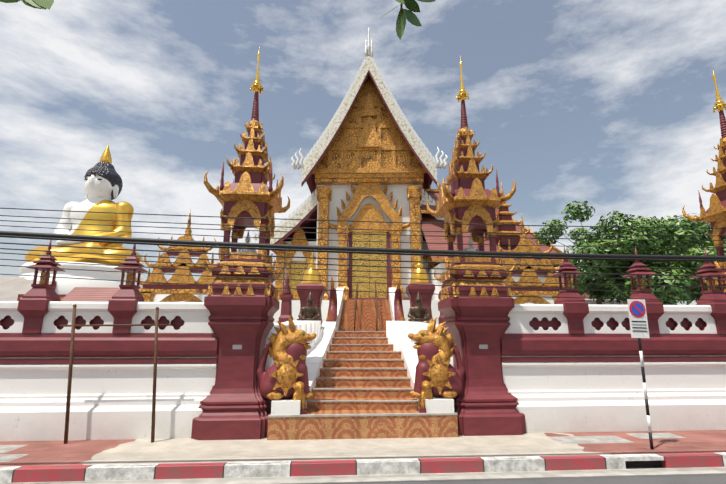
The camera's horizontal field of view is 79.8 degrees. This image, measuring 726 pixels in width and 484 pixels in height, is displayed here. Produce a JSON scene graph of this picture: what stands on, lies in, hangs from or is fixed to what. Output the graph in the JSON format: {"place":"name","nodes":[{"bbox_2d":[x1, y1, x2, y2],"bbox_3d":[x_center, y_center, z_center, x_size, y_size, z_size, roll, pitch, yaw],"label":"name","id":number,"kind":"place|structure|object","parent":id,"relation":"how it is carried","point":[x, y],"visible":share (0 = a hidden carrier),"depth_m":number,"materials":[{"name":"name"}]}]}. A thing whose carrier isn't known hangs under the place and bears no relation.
{"place":"outdoors","nodes":[
{"label":"outdoors","id":0,"kind":"place"},
{"bbox_2d":[0,301,216,440],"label":"perimeter wall","id":1,"kind":"structure","parent":0,"point":[110,401],"depth_m":7.46,"materials":[{"name":"white paint"}]},
{"bbox_2d":[0,240,217,363],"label":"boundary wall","id":2,"kind":"structure","parent":1,"relation":"on","point":[31,340],"depth_m":7.62,"materials":[{"name":"red paint"}]},
{"bbox_2d":[0,0,435,39],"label":"tree branch","id":3,"kind":"object","parent":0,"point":[409,15],"visible":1,"depth_m":3.01,"materials":[{"name":"green plant"}]},
{"bbox_2d":[0,430,725,466],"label":"sidewalk","id":4,"kind":"structure","parent":0,"point":[104,452],"depth_m":6.60,"materials":[{"name":"beige concrete"}]},
{"bbox_2d":[60,304,171,443],"bbox_3d":[-4.173,2.141,7.184,1.810,2.202,0.057,1,-13,-4],"label":"metal pole frame","id":5,"kind":"object","parent":4,"relation":"on","point":[73,325],"visible":1,"depth_m":7.20,"materials":[{"name":"metal"}]},
{"bbox_2d":[191,46,289,439],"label":"gate pillar","id":6,"kind":"structure","parent":4,"relation":"on","point":[235,405],"depth_m":7.78,"materials":[{"name":"red paint"}]},
{"bbox_2d":[0,433,684,461],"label":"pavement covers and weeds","id":7,"kind":"object","parent":4,"relation":"on","point":[561,440],"visible":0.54,"depth_m":7.08,"materials":[{"name":"concrete"}]},
{"bbox_2d":[427,56,525,435],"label":"gate pillar","id":8,"kind":"structure","parent":4,"relation":"on","point":[486,403],"depth_m":8.13,"materials":[{"name":"red paint"}]},
{"bbox_2d":[627,299,653,448],"bbox_3d":[4.417,2.027,6.815,0.317,2.262,0.068,1,-13,-4],"label":"no parking sign","id":9,"kind":"object","parent":4,"relation":"on","point":[638,320],"visible":0.98,"depth_m":6.93,"materials":[{"name":"white metal"}]},
{"bbox_2d":[0,0,725,304],"label":"sky","id":10,"kind":"structure","parent":0,"point":[608,105],"materials":[{"name":"blue"}]},
{"bbox_2d":[0,208,725,300],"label":"overhead cables","id":11,"kind":"object","parent":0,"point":[204,244],"visible":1,"depth_m":5.93,"materials":[{"name":"black plastic"}]},
{"bbox_2d":[303,474,725,483],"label":"road","id":12,"kind":"structure","parent":0,"point":[688,479],"depth_m":5.58,"materials":[{"name":"grey asphalt"}]},
{"bbox_2d":[0,452,725,482],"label":"kerb","id":13,"kind":"structure","parent":12,"relation":"on","point":[18,474],"depth_m":5.82,"materials":[{"name":"paint"}]},
{"bbox_2d":[0,467,725,483],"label":"gutter","id":14,"kind":"object","parent":12,"relation":"on","point":[468,476],"visible":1,"depth_m":5.68,"materials":[{"name":"concrete"}]},
{"bbox_2d":[501,304,725,432],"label":"perimeter wall","id":15,"kind":"structure","parent":0,"point":[553,397],"depth_m":8.11,"materials":[{"name":"white paint"}]},
{"bbox_2d":[501,246,725,361],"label":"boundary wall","id":16,"kind":"structure","parent":15,"relation":"on","point":[576,340],"depth_m":8.30,"materials":[{"name":"red paint"}]},
{"bbox_2d":[626,466,663,468],"bbox_3d":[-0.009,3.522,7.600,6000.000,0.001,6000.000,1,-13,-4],"label":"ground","id":17,"kind":"structure","parent":0,"point":[643,467],"depth_m":6.17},
{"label":"compound ground","id":18,"kind":"structure","parent":0,"visible":0},
{"bbox_2d":[18,146,143,293],"bbox_3d":[-13.460,0.498,22.097,6.723,11.952,5.893,0,-13,-1],"label":"buddha statue","id":19,"kind":"object","parent":18,"relation":"on","point":[103,184],"visible":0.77,"depth_m":21.73,"materials":[{"name":"gold metal"}]},
{"bbox_2d":[0,180,630,304],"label":"side hall and pavilions","id":20,"kind":"structure","parent":18,"relation":"on","point":[14,288],"depth_m":16.17,"materials":[{"name":"gold paint"}]},
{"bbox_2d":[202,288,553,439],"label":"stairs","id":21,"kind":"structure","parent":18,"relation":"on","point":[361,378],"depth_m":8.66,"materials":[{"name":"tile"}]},
{"bbox_2d":[257,317,316,399],"bbox_3d":[-1.365,2.067,7.782,1.040,1.438,0.561,1,-13,-4],"label":"guardian lion statue","id":22,"kind":"object","parent":21,"relation":"on","point":[286,348],"visible":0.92,"depth_m":7.61,"materials":[{"name":"gold metal"}]},
{"bbox_2d":[292,381,306,413],"bbox_3d":[-1.114,2.652,7.507,0.299,0.581,0.396,4,-13,-19],"label":"statue leg","id":23,"kind":"object","parent":21,"relation":"on","point":[298,393],"visible":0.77,"depth_m":7.42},
{"bbox_2d":[297,291,322,334],"bbox_3d":[-1.383,2.502,11.177,0.720,2.470,0.720,0,-13,1],"label":"statue","id":24,"kind":"object","parent":21,"relation":"on","point":[309,311],"visible":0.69,"depth_m":11.26,"materials":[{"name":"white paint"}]},
{"bbox_2d":[252,28,447,299],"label":"temple","id":25,"kind":"structure","parent":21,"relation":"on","point":[370,158],"depth_m":23.99,"materials":[{"name":"gold paint"}]},
{"bbox_2d":[278,252,444,325],"bbox_3d":[0.083,1.528,14.736,5.940,3.059,2.696,0,-13,1],"label":"terrace chedi and finials","id":26,"kind":"object","parent":21,"relation":"on","point":[286,296],"visible":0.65,"depth_m":15.16,"materials":[{"name":"red paint"}]},
{"bbox_2d":[354,280,377,330],"bbox_3d":[0.124,2.483,17.461,0.864,2.360,3.460,0,-13,1],"label":"stair handrail","id":27,"kind":"object","parent":21,"relation":"on","point":[355,302],"visible":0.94,"depth_m":16.49,"materials":[{"name":"metal"}]},
{"bbox_2d":[408,291,430,322],"bbox_3d":[1.457,2.494,11.138,0.720,2.470,0.720,0,-13,1],"label":"statue","id":28,"kind":"object","parent":21,"relation":"on","point":[418,311],"visible":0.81,"depth_m":11.22,"materials":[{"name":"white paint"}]},
{"bbox_2d":[419,380,432,412],"bbox_3d":[1.125,2.688,7.668,0.299,0.581,0.396,-2,-13,11],"label":"statue leg","id":29,"kind":"object","parent":21,"relation":"on","point":[426,392],"visible":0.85,"depth_m":7.58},
{"bbox_2d":[408,317,464,397],"bbox_3d":[1.353,2.110,7.976,1.040,1.438,0.561,1,-13,-4],"label":"guardian lion statue","id":30,"kind":"object","parent":21,"relation":"on","point":[436,347],"visible":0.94,"depth_m":7.80,"materials":[{"name":"gold metal"}]},
{"bbox_2d":[572,282,636,304],"bbox_3d":[9.969,3.542,18.098,3.172,3.620,3.413,7,-15,-30],"label":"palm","id":31,"kind":"object","parent":18,"relation":"on","point":[597,294],"visible":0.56,"depth_m":18.16,"materials":[{"name":"green plant"}]},
{"bbox_2d":[532,199,725,304],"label":"tree","id":32,"kind":"object","parent":18,"relation":"on","point":[626,246],"visible":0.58,"depth_m":17.25,"materials":[{"name":"green plant"}]},
{"bbox_2d":[623,228,724,304],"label":"tree","id":33,"kind":"object","parent":18,"relation":"on","point":[696,296],"visible":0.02,"depth_m":22.81,"materials":[{"name":"green plant"}]},
{"bbox_2d":[682,68,725,294],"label":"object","id":34,"kind":"structure","parent":18,"relation":"on","point":[714,215],"depth_m":9.66,"materials":[{"name":"gold paint"}]}
]}

